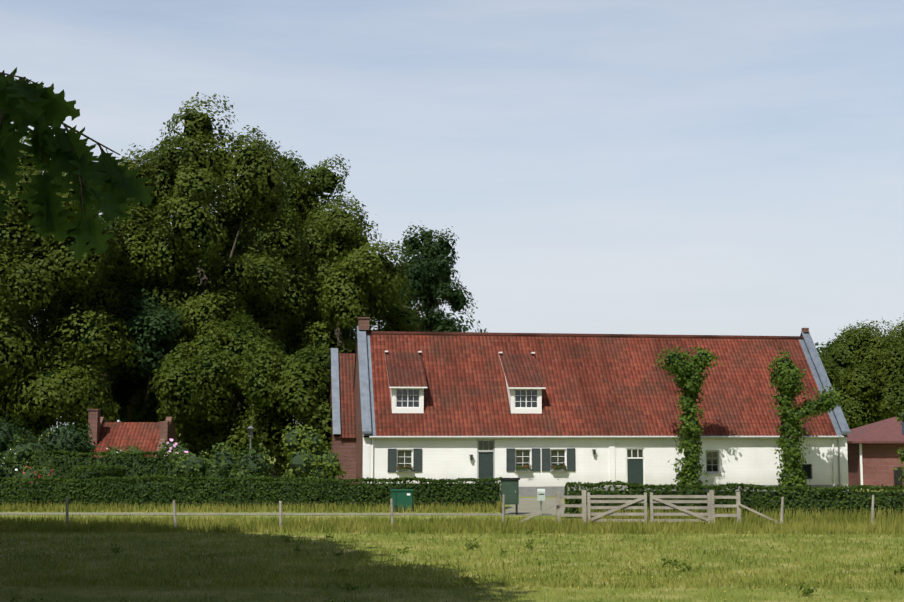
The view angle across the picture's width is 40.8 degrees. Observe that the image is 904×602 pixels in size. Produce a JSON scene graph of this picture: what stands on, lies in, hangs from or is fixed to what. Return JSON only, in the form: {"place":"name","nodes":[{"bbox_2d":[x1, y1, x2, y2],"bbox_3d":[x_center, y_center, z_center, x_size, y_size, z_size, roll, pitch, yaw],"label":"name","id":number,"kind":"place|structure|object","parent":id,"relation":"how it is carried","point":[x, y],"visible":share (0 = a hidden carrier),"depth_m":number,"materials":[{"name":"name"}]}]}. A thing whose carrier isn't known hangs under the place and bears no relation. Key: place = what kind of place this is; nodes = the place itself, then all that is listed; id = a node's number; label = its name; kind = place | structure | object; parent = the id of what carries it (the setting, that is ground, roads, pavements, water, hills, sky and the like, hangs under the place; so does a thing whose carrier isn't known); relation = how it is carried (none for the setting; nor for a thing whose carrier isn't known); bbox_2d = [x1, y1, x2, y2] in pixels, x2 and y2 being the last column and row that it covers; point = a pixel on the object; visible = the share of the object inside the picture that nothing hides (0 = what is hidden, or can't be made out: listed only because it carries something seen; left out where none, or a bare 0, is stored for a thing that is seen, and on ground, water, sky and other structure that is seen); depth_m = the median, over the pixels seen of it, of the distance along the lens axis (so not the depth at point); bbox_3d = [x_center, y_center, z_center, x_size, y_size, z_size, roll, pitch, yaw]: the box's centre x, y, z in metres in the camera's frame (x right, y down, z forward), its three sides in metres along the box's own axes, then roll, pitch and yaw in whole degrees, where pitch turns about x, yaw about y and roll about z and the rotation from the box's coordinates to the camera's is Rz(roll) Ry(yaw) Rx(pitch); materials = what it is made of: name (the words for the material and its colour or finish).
{"place":"outdoors","nodes":[
{"label":"outdoors","id":0,"kind":"place"},
{"bbox_2d":[0,498,564,514],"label":"road","id":1,"kind":"structure","parent":0,"point":[528,506],"depth_m":48.26,"materials":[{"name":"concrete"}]},
{"bbox_2d":[500,478,519,514],"bbox_3d":[2.283,7.671,47.743,0.760,1.435,0.520,0,-6,1],"label":"utility cabinet","id":2,"kind":"object","parent":1,"relation":"on","point":[510,489],"visible":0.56,"depth_m":47.55,"materials":[{"name":"green metal"}]},
{"bbox_2d":[537,489,544,514],"bbox_3d":[3.473,7.832,47.372,0.300,1.015,0.230,0,-6,1],"label":"mailbox","id":3,"kind":"object","parent":1,"relation":"on","point":[540,495],"visible":0.94,"depth_m":47.30,"materials":[{"name":"grey paint"}]},
{"bbox_2d":[0,432,903,601],"bbox_3d":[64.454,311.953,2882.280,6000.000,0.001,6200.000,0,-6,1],"label":"meadow","id":4,"kind":"structure","parent":0,"point":[538,597],"depth_m":29.84,"materials":[{"name":"green plant"}]},
{"bbox_2d":[0,414,27,458],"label":"bush","id":5,"kind":"object","parent":4,"relation":"on","point":[6,435],"visible":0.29,"depth_m":61.83,"materials":[{"name":"green plant"}]},
{"bbox_2d":[0,433,40,482],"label":"shrub","id":6,"kind":"object","parent":4,"relation":"on","point":[19,452],"visible":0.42,"depth_m":57.56,"materials":[{"name":"green plant"}]},
{"bbox_2d":[0,321,74,440],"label":"park tree","id":7,"kind":"object","parent":4,"relation":"on","point":[37,427],"visible":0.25,"depth_m":70.07,"materials":[{"name":"green plant"}]},
{"bbox_2d":[15,460,68,482],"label":"red shrub flowers","id":8,"kind":"object","parent":4,"relation":"on","point":[29,472],"visible":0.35,"depth_m":55.38,"materials":[{"name":"green plant"}]},
{"bbox_2d":[0,422,95,466],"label":"bush","id":9,"kind":"object","parent":4,"relation":"on","point":[66,437],"visible":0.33,"depth_m":62.20,"materials":[{"name":"green plant"}]},
{"bbox_2d":[0,133,145,430],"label":"park tree","id":10,"kind":"object","parent":4,"relation":"on","point":[34,279],"visible":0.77,"depth_m":69.62,"materials":[{"name":"green plant"}]},
{"bbox_2d":[80,428,101,456],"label":"shrub","id":11,"kind":"object","parent":4,"relation":"on","point":[90,443],"visible":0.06,"depth_m":64.08,"materials":[{"name":"green plant"}]},
{"bbox_2d":[68,464,123,482],"bbox_3d":[-16.101,8.296,55.137,1.255,1.865,5.216,0,-6,1],"label":"hedge","id":12,"kind":"object","parent":4,"relation":"on","point":[102,473],"visible":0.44,"depth_m":54.28,"materials":[{"name":"green plant"}]},
{"bbox_2d":[13,449,186,482],"bbox_3d":[-16.838,8.318,58.176,8.234,2.476,1.357,0,-6,1],"label":"garden hedge","id":13,"kind":"object","parent":4,"relation":"on","point":[142,465],"visible":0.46,"depth_m":57.83,"materials":[{"name":"green plant"}]},
{"bbox_2d":[53,199,171,421],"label":"park tree","id":14,"kind":"object","parent":4,"relation":"on","point":[108,418],"visible":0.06,"depth_m":87.55,"materials":[{"name":"green plant"}]},
{"bbox_2d":[29,209,204,440],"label":"park tree","id":15,"kind":"object","parent":4,"relation":"on","point":[90,381],"depth_m":100.84,"materials":[{"name":"green plant"}]},
{"bbox_2d":[100,440,146,456],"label":"white shrub flowers","id":16,"kind":"object","parent":4,"relation":"on","point":[115,449],"visible":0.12,"depth_m":59.78,"materials":[{"name":"green plant"}]},
{"bbox_2d":[57,280,195,421],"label":"park tree","id":17,"kind":"object","parent":4,"relation":"on","point":[151,332],"visible":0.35,"depth_m":74.11,"materials":[{"name":"green plant"}]},
{"bbox_2d":[87,409,178,456],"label":"small house","id":18,"kind":"structure","parent":4,"relation":"on","point":[147,435],"depth_m":66.82,"materials":[{"name":"red tile"}]},
{"bbox_2d":[155,437,190,456],"bbox_3d":[-13.671,8.154,59.588,2.632,2.930,2.850,0,-6,1],"label":"rhododendron shrub","id":19,"kind":"object","parent":4,"relation":"on","point":[173,447],"visible":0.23,"depth_m":59.69,"materials":[{"name":"green plant"}]},
{"bbox_2d":[172,452,210,482],"bbox_3d":[-11.760,8.118,56.285,2.606,2.331,3.192,0,-6,1],"label":"shrub","id":20,"kind":"object","parent":4,"relation":"on","point":[187,465],"visible":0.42,"depth_m":55.41,"materials":[{"name":"green plant"}]},
{"bbox_2d":[94,92,298,456],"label":"park tree","id":21,"kind":"object","parent":4,"relation":"on","point":[189,177],"visible":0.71,"depth_m":78.57,"materials":[{"name":"green plant"}]},
{"bbox_2d":[180,441,273,482],"bbox_3d":[-9.966,7.843,55.825,4.370,2.849,3.266,-2,-7,22],"label":"shrub","id":22,"kind":"object","parent":4,"relation":"on","point":[223,463],"visible":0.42,"depth_m":55.20,"materials":[{"name":"green plant"}]},
{"bbox_2d":[148,312,327,467],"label":"park tree","id":23,"kind":"object","parent":4,"relation":"on","point":[200,399],"visible":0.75,"depth_m":70.28,"materials":[{"name":"green plant"}]},
{"bbox_2d":[0,474,501,508],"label":"hedge","id":24,"kind":"object","parent":4,"relation":"on","point":[347,491],"visible":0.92,"depth_m":51.27,"materials":[{"name":"green plant"}]},
{"bbox_2d":[0,500,501,512],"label":"tall verge grass","id":25,"kind":"structure","parent":4,"relation":"on","point":[381,507],"depth_m":49.52,"materials":[{"name":"green plant"}]},
{"bbox_2d":[248,426,253,456],"bbox_3d":[-9.141,7.407,55.073,0.312,3.500,0.360,0,-6,1],"label":"garden lamp post","id":26,"kind":"object","parent":4,"relation":"on","point":[250,431],"visible":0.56,"depth_m":55.13,"materials":[{"name":"silver metal"}]},
{"bbox_2d":[191,210,370,451],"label":"park tree","id":27,"kind":"object","parent":4,"relation":"on","point":[257,253],"depth_m":105.88,"materials":[{"name":"green plant"}]},
{"bbox_2d":[229,341,338,474],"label":"park tree","id":28,"kind":"object","parent":4,"relation":"on","point":[302,383],"visible":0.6,"depth_m":67.74,"materials":[{"name":"green plant"}]},
{"bbox_2d":[208,146,374,473],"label":"park tree","id":29,"kind":"object","parent":4,"relation":"on","point":[305,194],"visible":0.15,"depth_m":93.03,"materials":[{"name":"green plant"}]},
{"bbox_2d":[278,419,347,482],"bbox_3d":[-6.526,7.463,57.016,3.278,3.846,3.483,0,-6,1],"label":"bush","id":30,"kind":"object","parent":4,"relation":"on","point":[308,459],"visible":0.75,"depth_m":56.52,"materials":[{"name":"green plant"}]},
{"bbox_2d":[253,190,428,425],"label":"park tree","id":31,"kind":"object","parent":4,"relation":"on","point":[357,277],"visible":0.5,"depth_m":82.27,"materials":[{"name":"green plant"}]},
{"bbox_2d":[390,489,413,511],"bbox_3d":[-2.034,8.134,49.602,0.920,0.890,0.560,0,-6,1],"label":"green utility box","id":32,"kind":"object","parent":4,"relation":"on","point":[401,497],"visible":0.73,"depth_m":49.36,"materials":[{"name":"paint"}]},
{"bbox_2d":[345,247,486,339],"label":"park tree","id":33,"kind":"object","parent":4,"relation":"on","point":[464,328],"depth_m":98.32,"materials":[{"name":"green plant"}]},
{"bbox_2d":[378,221,477,331],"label":"tree","id":34,"kind":"object","parent":4,"relation":"on","point":[430,271],"visible":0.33,"depth_m":91.24,"materials":[{"name":"green plant"}]},
{"bbox_2d":[22,540,880,601],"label":"meadow buttercups","id":35,"kind":"object","parent":4,"relation":"on","point":[441,586],"visible":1,"depth_m":26.01,"materials":[{"name":"yellow plant"}]},
{"bbox_2d":[0,512,903,534],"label":"tall grass","id":36,"kind":"structure","parent":4,"relation":"on","point":[222,524],"depth_m":40.30,"materials":[{"name":"green plant"}]},
{"bbox_2d":[8,526,903,601],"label":"meadow weeds","id":37,"kind":"object","parent":4,"relation":"on","point":[529,545],"visible":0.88,"depth_m":29.14,"materials":[{"name":"green plant"}]},
{"bbox_2d":[66,490,873,528],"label":"wooden fence","id":38,"kind":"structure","parent":4,"relation":"on","point":[711,506],"depth_m":42.07,"materials":[{"name":"grey wood"}]},
{"bbox_2d":[328,317,850,496],"bbox_3d":[6.695,5.835,67.420,26.570,9.256,12.325,1,-6,-8],"label":"farmhouse","id":39,"kind":"object","parent":4,"relation":"on","point":[591,408],"visible":0.9,"depth_m":62.82,"materials":[{"name":"white paint"}]},
{"bbox_2d":[397,465,413,472],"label":"window box plants","id":40,"kind":"object","parent":39,"relation":"on","point":[403,467],"visible":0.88,"depth_m":59.81,"materials":[{"name":"green plant"}]},
{"bbox_2d":[515,464,531,470],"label":"window box plants","id":41,"kind":"object","parent":39,"relation":"on","point":[523,467],"visible":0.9,"depth_m":60.67,"materials":[{"name":"green plant"}]},
{"bbox_2d":[551,464,566,471],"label":"window box plants","id":42,"kind":"object","parent":39,"relation":"on","point":[560,467],"visible":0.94,"depth_m":60.96,"materials":[{"name":"green plant"}]},
{"bbox_2d":[652,345,721,490],"bbox_3d":[11.626,6.141,60.089,3.588,7.952,1.938,2,-6,-19],"label":"climbing ivy","id":43,"kind":"object","parent":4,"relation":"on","point":[687,374],"visible":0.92,"depth_m":60.00,"materials":[{"name":"green plant"}]},
{"bbox_2d":[564,480,903,519],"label":"hedge","id":44,"kind":"object","parent":4,"relation":"on","point":[817,497],"visible":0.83,"depth_m":45.24,"materials":[{"name":"green plant"}]},
{"bbox_2d":[577,504,903,524],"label":"tall verge grass","id":45,"kind":"structure","parent":4,"relation":"on","point":[751,515],"depth_m":43.48,"materials":[{"name":"green plant"}]},
{"bbox_2d":[766,347,842,490],"bbox_3d":[17.786,6.274,60.955,3.804,7.964,2.326,0,-6,1],"label":"climbing ivy","id":46,"kind":"object","parent":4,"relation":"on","point":[785,377],"visible":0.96,"depth_m":60.79,"materials":[{"name":"green plant"}]},
{"bbox_2d":[815,319,887,357],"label":"tree","id":47,"kind":"object","parent":4,"relation":"on","point":[820,348],"depth_m":128.43,"materials":[{"name":"green plant"}]},
{"bbox_2d":[817,321,903,428],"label":"tree","id":48,"kind":"object","parent":4,"relation":"on","point":[865,372],"visible":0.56,"depth_m":99.50,"materials":[{"name":"green plant"}]},
{"bbox_2d":[821,313,903,363],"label":"tree","id":49,"kind":"object","parent":4,"relation":"on","point":[899,331],"visible":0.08,"depth_m":111.77,"materials":[{"name":"green plant"}]},
{"bbox_2d":[847,417,903,488],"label":"outbuilding","id":50,"kind":"structure","parent":4,"relation":"on","point":[873,459],"depth_m":68.78,"materials":[{"name":"red brick"}]},
{"bbox_3d":[-12.004,-9.484,4.578,20.464,26.373,26.932,0,-6,1],"label":"oak tree","id":51,"kind":"object","parent":4,"relation":"on","visible":0},
{"bbox_2d":[0,67,154,260],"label":"oak branch","id":52,"kind":"object","parent":51,"relation":"attached to","point":[25,104],"visible":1,"depth_m":4.99,"materials":[{"name":"green plant"}]},
{"bbox_2d":[0,562,903,601],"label":"grass","id":53,"kind":"structure","parent":0,"point":[517,599],"depth_m":25.12,"materials":[{"name":"green plant"}]},
{"bbox_2d":[0,0,903,428],"label":"sky","id":54,"kind":"structure","parent":0,"point":[659,167],"materials":[{"name":"blue"}]},
{"bbox_2d":[894,408,903,482],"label":"vine","id":55,"kind":"object","parent":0,"point":[901,418],"depth_m":60.93,"materials":[{"name":"green plant"}]}
]}

